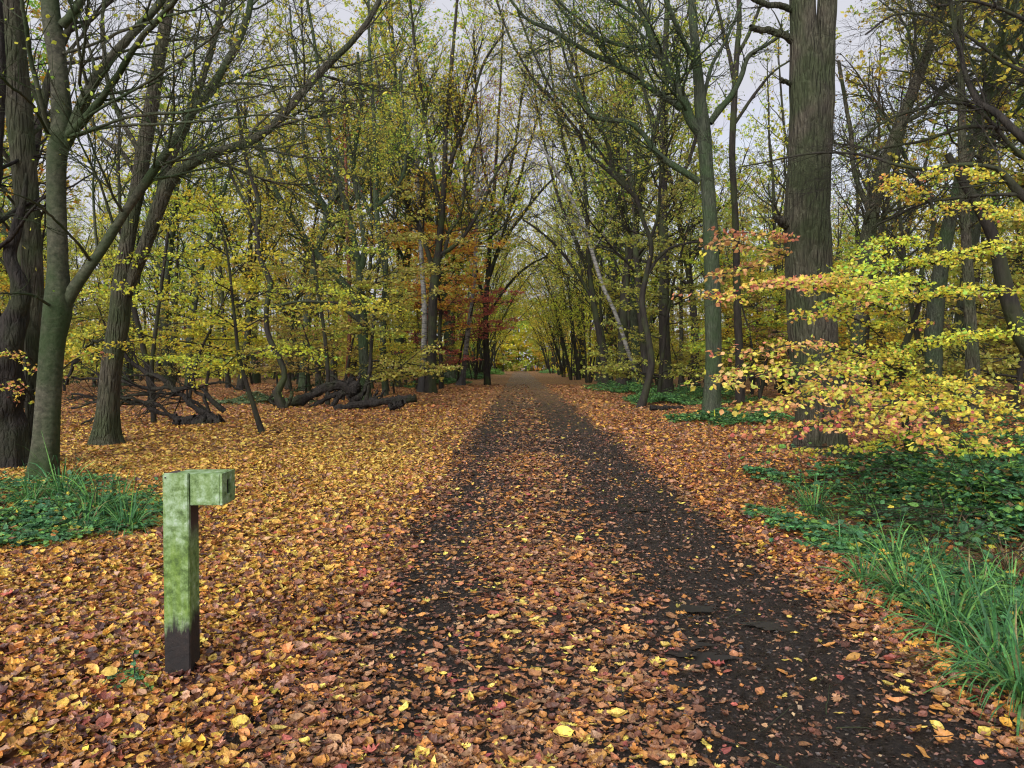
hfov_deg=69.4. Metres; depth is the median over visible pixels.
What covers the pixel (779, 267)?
woodland tree
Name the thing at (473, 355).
avenue tree
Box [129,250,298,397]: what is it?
understorey beech
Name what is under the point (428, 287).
woodland tree
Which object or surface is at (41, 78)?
woodland tree
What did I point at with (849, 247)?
woodland tree
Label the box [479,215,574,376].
hornbeam coppice
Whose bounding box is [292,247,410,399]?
understorey beech
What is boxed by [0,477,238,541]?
bramble patch
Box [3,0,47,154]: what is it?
woodland tree
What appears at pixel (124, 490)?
sedge clump
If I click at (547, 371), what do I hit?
ivy patch
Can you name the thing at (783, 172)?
woodland tree
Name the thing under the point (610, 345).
woodland shrub
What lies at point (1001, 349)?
understorey beech
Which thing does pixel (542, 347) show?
hornbeam coppice
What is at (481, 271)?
avenue tree
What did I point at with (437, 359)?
woodland shrub
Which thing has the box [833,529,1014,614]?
sedge clump
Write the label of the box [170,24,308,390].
woodland tree
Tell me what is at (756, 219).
woodland tree
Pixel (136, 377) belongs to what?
woodland tree
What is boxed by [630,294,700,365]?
understorey beech
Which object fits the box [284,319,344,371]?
understorey beech
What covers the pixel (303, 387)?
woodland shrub
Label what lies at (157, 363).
woodland tree
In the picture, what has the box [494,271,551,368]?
hornbeam coppice
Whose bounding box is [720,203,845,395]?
understorey beech
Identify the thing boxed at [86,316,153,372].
understorey beech
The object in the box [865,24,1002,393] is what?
woodland tree
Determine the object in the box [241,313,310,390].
woodland shrub
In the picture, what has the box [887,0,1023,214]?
woodland tree
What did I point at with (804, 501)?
sedge clump
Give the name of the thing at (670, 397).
ivy patch
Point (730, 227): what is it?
woodland tree
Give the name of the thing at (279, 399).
hazel tree
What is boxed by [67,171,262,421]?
beech sapling
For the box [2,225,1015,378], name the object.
distant wood
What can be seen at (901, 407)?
beech sapling
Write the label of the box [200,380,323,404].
ivy patch
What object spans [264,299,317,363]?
understorey beech
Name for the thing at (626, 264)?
woodland tree
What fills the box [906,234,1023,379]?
understorey beech
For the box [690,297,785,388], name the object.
understorey beech
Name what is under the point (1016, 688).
sedge clump
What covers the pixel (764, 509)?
bramble patch
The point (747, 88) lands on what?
sky
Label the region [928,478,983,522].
sedge clump
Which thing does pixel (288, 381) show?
woodland tree
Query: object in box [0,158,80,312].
woodland tree
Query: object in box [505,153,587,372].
avenue tree
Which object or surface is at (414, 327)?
understorey beech
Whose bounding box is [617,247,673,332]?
woodland tree
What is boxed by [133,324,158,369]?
understorey beech
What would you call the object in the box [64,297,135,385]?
understorey beech
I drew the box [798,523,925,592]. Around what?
sedge clump
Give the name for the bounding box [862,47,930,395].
woodland tree
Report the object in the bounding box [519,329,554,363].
understorey beech
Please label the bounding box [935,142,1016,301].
woodland tree
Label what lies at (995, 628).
sedge clump
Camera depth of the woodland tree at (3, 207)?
52.02 m
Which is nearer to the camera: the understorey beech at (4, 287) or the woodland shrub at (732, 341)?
the understorey beech at (4, 287)
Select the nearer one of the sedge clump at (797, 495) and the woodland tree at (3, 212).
the sedge clump at (797, 495)
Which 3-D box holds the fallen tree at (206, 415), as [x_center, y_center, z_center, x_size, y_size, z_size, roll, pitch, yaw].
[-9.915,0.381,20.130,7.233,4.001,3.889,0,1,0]
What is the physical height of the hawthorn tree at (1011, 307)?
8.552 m
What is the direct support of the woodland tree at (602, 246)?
on the ground
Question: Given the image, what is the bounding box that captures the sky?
[1,0,1023,368]
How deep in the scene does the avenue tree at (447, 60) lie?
54.26 m
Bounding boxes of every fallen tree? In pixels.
[61,324,267,425]
[262,365,385,408]
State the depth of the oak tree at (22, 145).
12.28 m
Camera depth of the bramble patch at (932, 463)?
8.72 m
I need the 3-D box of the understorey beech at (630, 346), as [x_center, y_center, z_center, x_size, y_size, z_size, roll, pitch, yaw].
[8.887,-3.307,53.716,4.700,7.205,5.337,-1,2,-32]
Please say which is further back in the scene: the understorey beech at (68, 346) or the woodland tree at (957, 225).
the woodland tree at (957, 225)
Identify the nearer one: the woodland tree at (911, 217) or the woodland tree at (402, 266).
the woodland tree at (911, 217)
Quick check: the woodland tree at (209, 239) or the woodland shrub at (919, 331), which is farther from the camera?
the woodland tree at (209, 239)
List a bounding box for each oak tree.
[3,0,87,441]
[79,0,471,445]
[585,0,731,392]
[731,0,851,459]
[779,0,1023,422]
[929,2,1021,422]
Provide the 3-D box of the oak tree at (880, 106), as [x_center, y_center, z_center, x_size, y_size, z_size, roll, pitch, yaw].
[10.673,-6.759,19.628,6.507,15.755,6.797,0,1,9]
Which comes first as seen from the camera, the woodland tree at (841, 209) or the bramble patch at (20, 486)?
the bramble patch at (20, 486)
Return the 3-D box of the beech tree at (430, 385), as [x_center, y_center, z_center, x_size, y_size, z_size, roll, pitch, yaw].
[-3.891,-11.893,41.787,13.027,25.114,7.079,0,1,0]
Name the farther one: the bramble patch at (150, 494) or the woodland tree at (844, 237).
the woodland tree at (844, 237)
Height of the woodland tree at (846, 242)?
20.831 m
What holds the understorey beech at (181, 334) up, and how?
on the ground
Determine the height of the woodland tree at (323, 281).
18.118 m
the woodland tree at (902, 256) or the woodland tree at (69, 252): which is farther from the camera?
the woodland tree at (69, 252)
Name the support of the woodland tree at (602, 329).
on the ground
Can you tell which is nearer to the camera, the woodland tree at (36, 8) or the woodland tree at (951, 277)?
the woodland tree at (36, 8)
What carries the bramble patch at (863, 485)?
on the ground
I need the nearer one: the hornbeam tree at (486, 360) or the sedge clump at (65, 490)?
the sedge clump at (65, 490)
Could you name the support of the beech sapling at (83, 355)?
on the ground
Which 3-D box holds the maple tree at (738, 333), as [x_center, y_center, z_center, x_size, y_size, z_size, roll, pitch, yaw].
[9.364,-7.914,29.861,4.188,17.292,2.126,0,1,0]
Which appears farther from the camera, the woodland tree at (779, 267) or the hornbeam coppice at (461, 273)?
the hornbeam coppice at (461, 273)
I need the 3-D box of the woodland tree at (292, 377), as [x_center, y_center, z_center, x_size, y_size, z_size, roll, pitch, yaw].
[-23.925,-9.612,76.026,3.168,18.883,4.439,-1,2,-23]
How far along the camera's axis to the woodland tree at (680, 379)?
48.52 m
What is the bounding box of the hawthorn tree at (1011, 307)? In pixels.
[663,0,1023,356]
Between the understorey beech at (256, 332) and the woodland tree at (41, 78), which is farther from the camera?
the understorey beech at (256, 332)
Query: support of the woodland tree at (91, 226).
on the ground
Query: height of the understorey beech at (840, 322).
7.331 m
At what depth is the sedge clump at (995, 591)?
4.61 m
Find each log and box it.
[333,394,416,409]
[388,399,405,410]
[649,405,683,410]
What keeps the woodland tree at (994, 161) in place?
on the ground
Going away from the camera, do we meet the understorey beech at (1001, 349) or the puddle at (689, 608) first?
the puddle at (689, 608)
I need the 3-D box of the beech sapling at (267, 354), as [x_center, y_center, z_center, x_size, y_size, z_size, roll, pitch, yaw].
[-5.388,-1.460,15.647,7.023,5.383,3.236,0,1,-5]
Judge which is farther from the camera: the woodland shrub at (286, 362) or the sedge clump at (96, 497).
the woodland shrub at (286, 362)
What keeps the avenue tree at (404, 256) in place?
on the ground
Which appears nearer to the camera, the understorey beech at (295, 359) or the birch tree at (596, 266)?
the understorey beech at (295, 359)
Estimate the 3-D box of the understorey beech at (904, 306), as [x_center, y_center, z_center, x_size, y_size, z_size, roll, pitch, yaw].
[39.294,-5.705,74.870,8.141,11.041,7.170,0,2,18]
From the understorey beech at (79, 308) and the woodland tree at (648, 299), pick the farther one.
the woodland tree at (648, 299)
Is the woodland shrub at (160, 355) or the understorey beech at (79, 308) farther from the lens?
the woodland shrub at (160, 355)
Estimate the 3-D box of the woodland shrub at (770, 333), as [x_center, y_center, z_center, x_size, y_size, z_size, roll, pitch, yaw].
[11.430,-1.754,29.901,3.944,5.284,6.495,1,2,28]
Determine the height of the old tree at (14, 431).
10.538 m
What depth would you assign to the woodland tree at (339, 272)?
48.51 m
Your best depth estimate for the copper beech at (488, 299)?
54.63 m
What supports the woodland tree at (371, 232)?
on the ground
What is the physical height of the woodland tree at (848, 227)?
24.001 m
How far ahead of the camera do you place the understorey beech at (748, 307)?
51.62 m
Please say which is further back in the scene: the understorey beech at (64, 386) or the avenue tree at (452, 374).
the avenue tree at (452, 374)
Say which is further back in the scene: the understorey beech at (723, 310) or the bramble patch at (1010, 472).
the understorey beech at (723, 310)
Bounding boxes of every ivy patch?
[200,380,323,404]
[399,373,472,387]
[456,362,491,378]
[490,368,513,374]
[539,368,556,372]
[583,373,690,394]
[606,380,701,404]
[618,379,777,402]
[652,399,779,425]
[705,393,794,426]
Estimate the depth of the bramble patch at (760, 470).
10.51 m
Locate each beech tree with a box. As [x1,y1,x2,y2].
[0,0,426,477]
[186,0,422,399]
[330,0,557,392]
[468,0,789,411]
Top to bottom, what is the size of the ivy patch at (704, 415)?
0.758 m
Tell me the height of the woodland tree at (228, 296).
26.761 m
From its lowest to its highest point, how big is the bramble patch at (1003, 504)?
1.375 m
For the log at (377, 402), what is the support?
on the ground
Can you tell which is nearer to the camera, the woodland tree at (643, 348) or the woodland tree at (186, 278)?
the woodland tree at (643, 348)
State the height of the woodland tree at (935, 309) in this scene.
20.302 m
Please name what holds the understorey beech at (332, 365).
on the ground
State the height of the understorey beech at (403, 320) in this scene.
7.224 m
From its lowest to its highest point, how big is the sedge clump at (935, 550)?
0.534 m
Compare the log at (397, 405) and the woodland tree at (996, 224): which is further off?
the woodland tree at (996, 224)
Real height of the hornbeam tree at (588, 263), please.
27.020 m
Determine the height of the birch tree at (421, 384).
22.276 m
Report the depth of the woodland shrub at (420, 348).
47.24 m
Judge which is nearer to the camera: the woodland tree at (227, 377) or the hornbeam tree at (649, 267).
the hornbeam tree at (649, 267)
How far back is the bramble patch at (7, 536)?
6.86 m
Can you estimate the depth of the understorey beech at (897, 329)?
41.25 m
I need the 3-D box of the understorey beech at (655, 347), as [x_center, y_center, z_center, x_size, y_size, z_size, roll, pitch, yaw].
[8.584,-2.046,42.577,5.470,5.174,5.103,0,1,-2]
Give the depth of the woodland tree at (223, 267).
88.61 m
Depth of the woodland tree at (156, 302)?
83.97 m
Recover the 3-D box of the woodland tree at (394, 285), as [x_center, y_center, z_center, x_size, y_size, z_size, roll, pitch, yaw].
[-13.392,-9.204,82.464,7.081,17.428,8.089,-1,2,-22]
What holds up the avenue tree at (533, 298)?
on the ground
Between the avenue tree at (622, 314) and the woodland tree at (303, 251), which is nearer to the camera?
the avenue tree at (622, 314)
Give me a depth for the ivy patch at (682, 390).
34.09 m
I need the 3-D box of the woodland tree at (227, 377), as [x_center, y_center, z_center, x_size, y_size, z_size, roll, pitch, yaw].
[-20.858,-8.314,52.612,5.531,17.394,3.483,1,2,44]
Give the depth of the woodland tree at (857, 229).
34.66 m
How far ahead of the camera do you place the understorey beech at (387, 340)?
66.24 m
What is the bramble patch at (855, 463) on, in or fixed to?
on the ground
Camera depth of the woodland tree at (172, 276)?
76.94 m
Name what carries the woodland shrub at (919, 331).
on the ground
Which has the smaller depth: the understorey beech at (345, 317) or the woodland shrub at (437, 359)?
the understorey beech at (345, 317)
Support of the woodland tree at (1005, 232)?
on the ground
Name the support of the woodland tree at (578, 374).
on the ground
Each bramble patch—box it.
[0,451,128,506]
[0,457,143,553]
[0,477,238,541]
[722,403,1023,512]
[724,500,793,514]
[737,413,1023,575]
[743,457,793,481]
[747,507,955,565]
[751,415,960,494]
[805,391,1023,566]
[808,518,1019,603]
[822,430,1015,520]
[828,449,1022,541]
[841,573,1023,646]
[912,490,1023,603]
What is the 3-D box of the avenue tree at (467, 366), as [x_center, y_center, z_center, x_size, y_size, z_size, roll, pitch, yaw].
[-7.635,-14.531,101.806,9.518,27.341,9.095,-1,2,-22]
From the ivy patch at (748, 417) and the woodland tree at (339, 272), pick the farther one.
the woodland tree at (339, 272)
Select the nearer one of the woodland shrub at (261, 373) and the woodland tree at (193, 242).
the woodland shrub at (261, 373)
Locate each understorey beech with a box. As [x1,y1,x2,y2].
[0,225,144,383]
[0,235,80,319]
[0,261,103,364]
[0,264,9,312]
[0,299,99,385]
[7,264,102,390]
[45,256,168,394]
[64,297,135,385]
[66,322,99,381]
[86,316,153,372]
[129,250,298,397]
[131,315,200,385]
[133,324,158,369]
[140,261,267,390]
[159,296,218,378]
[184,316,239,383]
[193,302,259,380]
[197,283,280,383]
[199,318,238,373]
[203,300,250,376]
[231,260,363,383]
[258,295,311,378]
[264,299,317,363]
[280,251,370,391]
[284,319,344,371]
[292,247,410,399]
[309,167,473,399]
[311,294,356,380]
[313,281,393,379]
[317,298,388,365]
[322,268,424,390]
[329,322,390,377]
[345,285,443,364]
[347,298,425,393]
[353,311,394,382]
[372,269,448,383]
[375,298,421,381]
[408,309,462,382]
[489,333,505,364]
[491,336,519,371]
[492,317,518,370]
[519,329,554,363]
[527,328,554,371]
[530,335,561,363]
[576,281,651,363]
[579,182,755,392]
[605,309,672,373]
[616,303,704,387]
[628,308,704,387]
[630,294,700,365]
[635,305,674,384]
[657,295,766,385]
[671,293,724,381]
[677,300,749,382]
[681,227,787,401]
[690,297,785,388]
[698,248,854,394]
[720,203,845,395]
[721,259,786,381]
[722,219,843,398]
[758,293,786,380]
[765,265,904,397]
[832,240,907,384]
[837,301,876,382]
[837,303,896,388]
[838,303,852,358]
[870,304,924,385]
[871,265,953,385]
[871,302,950,372]
[872,282,946,382]
[875,248,959,359]
[904,218,1023,371]
[906,148,1023,415]
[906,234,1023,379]
[950,219,1023,368]
[954,246,1023,386]
[980,300,1023,378]
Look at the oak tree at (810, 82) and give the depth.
12.90 m
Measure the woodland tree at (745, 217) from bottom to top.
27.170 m
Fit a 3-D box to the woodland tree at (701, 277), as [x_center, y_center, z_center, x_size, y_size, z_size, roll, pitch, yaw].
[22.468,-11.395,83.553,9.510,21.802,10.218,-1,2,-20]
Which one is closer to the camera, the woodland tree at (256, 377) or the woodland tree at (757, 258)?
the woodland tree at (256, 377)
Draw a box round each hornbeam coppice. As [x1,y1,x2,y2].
[391,166,535,376]
[412,159,574,379]
[414,225,533,376]
[442,249,529,370]
[459,211,573,372]
[469,78,741,348]
[476,267,514,367]
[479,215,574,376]
[489,269,539,367]
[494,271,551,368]
[499,282,575,373]
[505,173,630,379]
[520,230,603,374]
[540,165,674,382]
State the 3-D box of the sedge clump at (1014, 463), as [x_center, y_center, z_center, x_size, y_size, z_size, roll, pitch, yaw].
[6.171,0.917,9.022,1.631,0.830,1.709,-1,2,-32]
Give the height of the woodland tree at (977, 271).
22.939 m
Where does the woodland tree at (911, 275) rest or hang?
on the ground
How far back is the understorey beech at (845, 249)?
37.39 m
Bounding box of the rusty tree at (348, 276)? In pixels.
[312,96,381,376]
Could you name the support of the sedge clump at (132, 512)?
on the ground
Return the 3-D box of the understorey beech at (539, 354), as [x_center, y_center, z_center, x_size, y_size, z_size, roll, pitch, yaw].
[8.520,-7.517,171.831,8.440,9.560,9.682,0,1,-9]
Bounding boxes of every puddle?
[605,502,645,513]
[606,571,643,605]
[649,674,688,692]
[650,637,743,667]
[656,598,717,614]
[737,614,797,631]
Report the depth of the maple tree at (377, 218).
36.74 m
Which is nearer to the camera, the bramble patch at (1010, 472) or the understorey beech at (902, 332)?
the bramble patch at (1010, 472)
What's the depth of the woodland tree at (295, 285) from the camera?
94.54 m
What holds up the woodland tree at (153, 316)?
on the ground
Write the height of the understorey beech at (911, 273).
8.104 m
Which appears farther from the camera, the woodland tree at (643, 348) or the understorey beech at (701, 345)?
the woodland tree at (643, 348)
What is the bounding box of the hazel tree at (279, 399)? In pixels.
[174,104,369,407]
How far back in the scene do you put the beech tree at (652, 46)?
23.83 m
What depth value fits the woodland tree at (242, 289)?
108.58 m
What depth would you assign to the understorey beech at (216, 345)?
75.17 m
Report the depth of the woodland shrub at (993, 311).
25.09 m
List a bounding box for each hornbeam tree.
[419,0,593,385]
[456,0,702,407]
[486,1,657,387]
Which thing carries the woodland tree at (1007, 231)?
on the ground
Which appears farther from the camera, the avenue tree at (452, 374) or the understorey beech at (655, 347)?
the avenue tree at (452, 374)
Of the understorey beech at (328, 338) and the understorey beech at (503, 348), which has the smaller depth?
the understorey beech at (328, 338)
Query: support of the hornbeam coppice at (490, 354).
on the ground
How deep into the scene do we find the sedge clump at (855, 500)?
8.94 m
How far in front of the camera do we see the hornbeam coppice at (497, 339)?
155.91 m
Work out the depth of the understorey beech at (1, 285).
42.22 m
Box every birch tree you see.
[370,11,457,391]
[446,66,520,384]
[513,122,638,378]
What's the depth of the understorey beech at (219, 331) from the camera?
67.85 m
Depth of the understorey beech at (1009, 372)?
34.78 m
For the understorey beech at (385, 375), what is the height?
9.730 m
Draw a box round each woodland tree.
[0,0,96,409]
[0,43,50,234]
[0,66,102,263]
[0,68,46,294]
[0,138,11,305]
[0,156,10,314]
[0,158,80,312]
[1,174,118,373]
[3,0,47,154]
[3,0,275,265]
[5,179,101,375]
[42,230,101,370]
[67,38,240,384]
[67,155,117,316]
[68,204,96,387]
[72,229,107,379]
[76,215,152,378]
[78,190,158,318]
[83,213,150,378]
[84,20,155,396]
[95,0,281,385]
[98,146,204,352]
[116,168,244,381]
[117,186,213,380]
[122,26,290,385]
[126,195,205,375]
[137,227,153,380]
[142,237,182,370]
[142,241,189,362]
[169,175,231,377]
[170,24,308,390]
[172,224,228,374]
[178,194,271,318]
[179,191,254,375]
[182,180,281,355]
[196,141,248,387]
[208,10,355,383]
[211,228,273,317]
[229,239,305,374]
[230,53,414,381]
[231,0,432,391]
[232,164,328,377]
[248,112,395,386]
[254,193,303,383]
[270,209,294,380]
[270,263,346,376]
[273,222,344,327]
[277,213,343,315]
[281,102,362,389]
[287,249,312,328]
[289,197,358,375]
[318,190,414,288]
[336,70,397,377]
[358,131,461,282]
[367,241,421,378]
[374,235,450,322]
[380,138,494,299]
[380,208,467,380]
[508,200,604,379]
[542,9,725,389]
[544,216,602,376]
[547,220,653,383]
[564,185,656,312]
[567,99,657,384]
[579,194,619,383]
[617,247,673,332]
[637,149,676,381]
[648,106,730,387]
[650,271,679,349]
[670,211,749,325]
[672,90,783,382]
[678,124,784,378]
[692,157,784,302]
[700,178,771,342]
[715,9,844,393]
[719,165,770,386]
[723,146,785,381]
[742,29,788,395]
[742,216,782,374]
[744,105,839,389]
[758,112,834,242]
[830,171,879,318]
[830,176,854,296]
[830,191,854,317]
[830,205,880,375]
[831,1,909,349]
[831,85,924,302]
[831,165,899,379]
[831,174,936,377]
[836,0,1023,410]
[836,179,984,385]
[838,0,1023,424]
[842,2,995,403]
[846,1,1023,167]
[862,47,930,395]
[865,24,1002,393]
[876,145,925,360]
[879,209,958,341]
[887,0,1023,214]
[893,144,991,335]
[895,39,1023,394]
[905,145,1021,308]
[921,191,991,371]
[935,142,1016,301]
[979,145,1023,297]
[985,145,1023,298]
[989,52,1023,271]
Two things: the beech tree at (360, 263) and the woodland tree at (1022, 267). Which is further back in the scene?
the woodland tree at (1022, 267)
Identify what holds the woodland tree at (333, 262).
on the ground
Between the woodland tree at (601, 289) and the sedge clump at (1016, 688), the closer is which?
the sedge clump at (1016, 688)
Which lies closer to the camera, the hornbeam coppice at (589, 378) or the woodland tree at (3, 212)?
the woodland tree at (3, 212)
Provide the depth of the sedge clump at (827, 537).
6.47 m
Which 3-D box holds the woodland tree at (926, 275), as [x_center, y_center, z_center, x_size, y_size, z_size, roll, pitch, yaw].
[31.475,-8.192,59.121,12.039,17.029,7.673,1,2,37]
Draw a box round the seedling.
[87,650,156,701]
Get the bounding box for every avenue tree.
[226,0,434,388]
[326,0,512,378]
[338,0,467,387]
[387,0,530,354]
[416,59,541,374]
[447,236,483,371]
[452,179,518,367]
[454,157,526,370]
[494,0,696,383]
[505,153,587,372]
[531,161,624,377]
[537,145,652,375]
[540,83,643,380]
[560,0,726,381]
[570,0,762,389]
[592,39,742,389]
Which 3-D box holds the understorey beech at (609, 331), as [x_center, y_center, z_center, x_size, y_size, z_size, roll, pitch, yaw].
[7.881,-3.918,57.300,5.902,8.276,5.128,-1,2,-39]
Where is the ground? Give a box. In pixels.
[0,369,1023,767]
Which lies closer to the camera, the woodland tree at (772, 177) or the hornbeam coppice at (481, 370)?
the woodland tree at (772, 177)
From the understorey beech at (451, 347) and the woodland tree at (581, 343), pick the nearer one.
the understorey beech at (451, 347)
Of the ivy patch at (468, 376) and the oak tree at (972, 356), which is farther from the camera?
the ivy patch at (468, 376)
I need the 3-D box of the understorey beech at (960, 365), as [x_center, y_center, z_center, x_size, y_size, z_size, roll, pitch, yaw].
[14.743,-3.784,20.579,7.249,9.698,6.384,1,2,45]
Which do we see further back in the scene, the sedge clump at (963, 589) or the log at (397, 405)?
the log at (397, 405)
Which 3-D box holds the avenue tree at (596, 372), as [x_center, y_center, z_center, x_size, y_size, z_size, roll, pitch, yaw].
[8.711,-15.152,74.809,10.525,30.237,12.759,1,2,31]
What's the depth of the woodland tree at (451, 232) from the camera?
69.99 m
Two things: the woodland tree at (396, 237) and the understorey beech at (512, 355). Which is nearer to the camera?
the woodland tree at (396, 237)
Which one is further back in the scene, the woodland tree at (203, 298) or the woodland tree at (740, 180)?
the woodland tree at (203, 298)
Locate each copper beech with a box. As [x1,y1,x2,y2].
[356,172,509,388]
[410,281,523,381]
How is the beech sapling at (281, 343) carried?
on the ground
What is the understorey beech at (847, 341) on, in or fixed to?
on the ground
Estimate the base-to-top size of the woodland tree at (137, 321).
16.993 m
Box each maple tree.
[288,0,444,395]
[698,0,788,401]
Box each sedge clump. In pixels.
[0,431,122,507]
[0,461,72,507]
[18,486,128,538]
[38,462,161,519]
[62,472,162,537]
[93,466,145,496]
[761,461,870,525]
[783,487,812,502]
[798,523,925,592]
[812,514,875,554]
[825,534,1023,670]
[828,492,960,586]
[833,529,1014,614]
[834,477,902,513]
[867,566,999,638]
[877,451,995,522]
[879,481,1000,547]
[882,520,1007,567]
[889,542,1023,621]
[892,561,1023,668]
[892,600,1023,750]
[907,609,1023,703]
[919,533,1023,642]
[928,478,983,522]
[937,427,1023,477]
[942,512,1023,579]
[952,541,1023,598]
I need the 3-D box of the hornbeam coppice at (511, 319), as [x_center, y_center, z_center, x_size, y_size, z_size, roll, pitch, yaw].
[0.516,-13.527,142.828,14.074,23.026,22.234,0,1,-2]
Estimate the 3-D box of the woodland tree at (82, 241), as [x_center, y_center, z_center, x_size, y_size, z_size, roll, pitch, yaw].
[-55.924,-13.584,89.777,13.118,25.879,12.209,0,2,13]
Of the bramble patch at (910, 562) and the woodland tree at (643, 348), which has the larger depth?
the woodland tree at (643, 348)
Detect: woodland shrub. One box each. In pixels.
[67,316,140,402]
[82,311,172,386]
[137,333,202,376]
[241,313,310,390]
[247,351,275,380]
[274,323,326,392]
[377,284,453,354]
[380,328,457,389]
[397,328,458,380]
[408,328,448,380]
[592,325,617,375]
[721,313,745,381]
[743,297,847,363]
[875,293,980,388]
[897,307,1009,394]
[979,342,1004,388]
[980,283,1020,358]
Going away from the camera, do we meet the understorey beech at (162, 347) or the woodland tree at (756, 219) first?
the understorey beech at (162, 347)
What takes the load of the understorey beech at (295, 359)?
on the ground
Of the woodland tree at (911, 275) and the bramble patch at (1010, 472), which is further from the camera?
the woodland tree at (911, 275)
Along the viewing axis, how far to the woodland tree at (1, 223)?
43.77 m
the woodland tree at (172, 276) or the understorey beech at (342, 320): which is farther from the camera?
the woodland tree at (172, 276)
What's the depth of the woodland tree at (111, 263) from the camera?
80.82 m
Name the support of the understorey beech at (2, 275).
on the ground
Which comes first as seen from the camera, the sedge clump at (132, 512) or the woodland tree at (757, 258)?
the sedge clump at (132, 512)
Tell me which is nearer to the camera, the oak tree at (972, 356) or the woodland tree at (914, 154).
the oak tree at (972, 356)
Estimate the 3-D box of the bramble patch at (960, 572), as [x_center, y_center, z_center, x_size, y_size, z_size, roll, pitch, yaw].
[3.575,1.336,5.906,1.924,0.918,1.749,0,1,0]
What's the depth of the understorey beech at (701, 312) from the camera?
49.46 m
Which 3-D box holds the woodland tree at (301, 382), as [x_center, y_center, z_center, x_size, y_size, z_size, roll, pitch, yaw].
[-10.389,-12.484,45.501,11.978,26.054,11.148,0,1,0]
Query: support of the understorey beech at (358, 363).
on the ground
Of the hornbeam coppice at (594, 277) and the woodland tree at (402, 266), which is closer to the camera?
the hornbeam coppice at (594, 277)
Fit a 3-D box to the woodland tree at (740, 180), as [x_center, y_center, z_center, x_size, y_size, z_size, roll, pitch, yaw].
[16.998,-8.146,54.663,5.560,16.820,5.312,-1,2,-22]
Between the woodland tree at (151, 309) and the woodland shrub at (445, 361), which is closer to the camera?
the woodland shrub at (445, 361)
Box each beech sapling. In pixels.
[0,343,113,439]
[65,195,422,432]
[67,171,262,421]
[227,198,415,404]
[671,163,1023,458]
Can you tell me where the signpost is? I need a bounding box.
[163,469,234,678]
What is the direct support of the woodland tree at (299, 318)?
on the ground
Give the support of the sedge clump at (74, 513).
on the ground
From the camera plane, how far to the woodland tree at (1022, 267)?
57.59 m
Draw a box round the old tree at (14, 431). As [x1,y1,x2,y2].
[0,0,132,469]
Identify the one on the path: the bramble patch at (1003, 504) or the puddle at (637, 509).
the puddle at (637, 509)
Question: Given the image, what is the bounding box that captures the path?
[218,370,1023,767]
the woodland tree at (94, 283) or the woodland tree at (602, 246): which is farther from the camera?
the woodland tree at (94, 283)
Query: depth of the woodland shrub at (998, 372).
45.48 m
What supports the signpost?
on the ground
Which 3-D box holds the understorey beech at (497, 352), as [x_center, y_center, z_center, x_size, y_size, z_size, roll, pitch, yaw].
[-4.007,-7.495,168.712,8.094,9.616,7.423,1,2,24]
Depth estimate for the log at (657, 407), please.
26.31 m
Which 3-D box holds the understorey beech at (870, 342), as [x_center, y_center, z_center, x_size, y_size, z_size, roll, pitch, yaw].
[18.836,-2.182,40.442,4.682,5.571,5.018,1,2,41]
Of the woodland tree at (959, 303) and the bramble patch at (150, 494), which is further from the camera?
the woodland tree at (959, 303)
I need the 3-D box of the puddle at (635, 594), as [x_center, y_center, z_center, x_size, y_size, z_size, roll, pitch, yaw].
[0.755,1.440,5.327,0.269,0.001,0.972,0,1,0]
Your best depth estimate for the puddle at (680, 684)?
3.66 m
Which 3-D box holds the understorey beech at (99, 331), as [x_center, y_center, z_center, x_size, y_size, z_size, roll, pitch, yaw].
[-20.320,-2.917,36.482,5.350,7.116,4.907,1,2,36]
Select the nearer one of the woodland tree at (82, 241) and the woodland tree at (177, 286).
the woodland tree at (177, 286)
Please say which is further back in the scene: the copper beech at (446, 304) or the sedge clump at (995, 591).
the copper beech at (446, 304)
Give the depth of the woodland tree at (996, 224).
37.60 m
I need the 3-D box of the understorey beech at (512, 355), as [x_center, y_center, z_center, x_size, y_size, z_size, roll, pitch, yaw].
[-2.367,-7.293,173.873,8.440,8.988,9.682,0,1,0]
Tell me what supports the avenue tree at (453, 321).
on the ground
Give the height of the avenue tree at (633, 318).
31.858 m
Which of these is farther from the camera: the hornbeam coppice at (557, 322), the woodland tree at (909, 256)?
the hornbeam coppice at (557, 322)
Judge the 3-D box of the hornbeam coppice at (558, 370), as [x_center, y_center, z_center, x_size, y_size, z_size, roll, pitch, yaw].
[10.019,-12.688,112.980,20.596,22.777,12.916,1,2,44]
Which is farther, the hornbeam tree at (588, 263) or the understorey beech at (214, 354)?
the understorey beech at (214, 354)
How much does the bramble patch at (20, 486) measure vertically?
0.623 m
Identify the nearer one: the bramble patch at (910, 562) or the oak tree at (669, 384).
the bramble patch at (910, 562)
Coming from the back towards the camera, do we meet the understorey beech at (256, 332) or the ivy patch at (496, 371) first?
the ivy patch at (496, 371)
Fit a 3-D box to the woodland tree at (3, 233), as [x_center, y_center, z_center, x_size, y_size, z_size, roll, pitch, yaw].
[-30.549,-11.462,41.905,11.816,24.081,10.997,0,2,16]
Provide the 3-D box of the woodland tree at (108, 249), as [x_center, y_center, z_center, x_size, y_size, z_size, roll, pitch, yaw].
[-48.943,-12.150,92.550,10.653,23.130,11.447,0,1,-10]
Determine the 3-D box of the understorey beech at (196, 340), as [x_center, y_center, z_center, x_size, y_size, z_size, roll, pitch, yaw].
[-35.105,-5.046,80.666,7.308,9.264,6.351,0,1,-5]
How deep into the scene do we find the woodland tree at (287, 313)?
62.84 m
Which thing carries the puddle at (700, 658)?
on the path
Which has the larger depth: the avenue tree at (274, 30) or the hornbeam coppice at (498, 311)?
the hornbeam coppice at (498, 311)

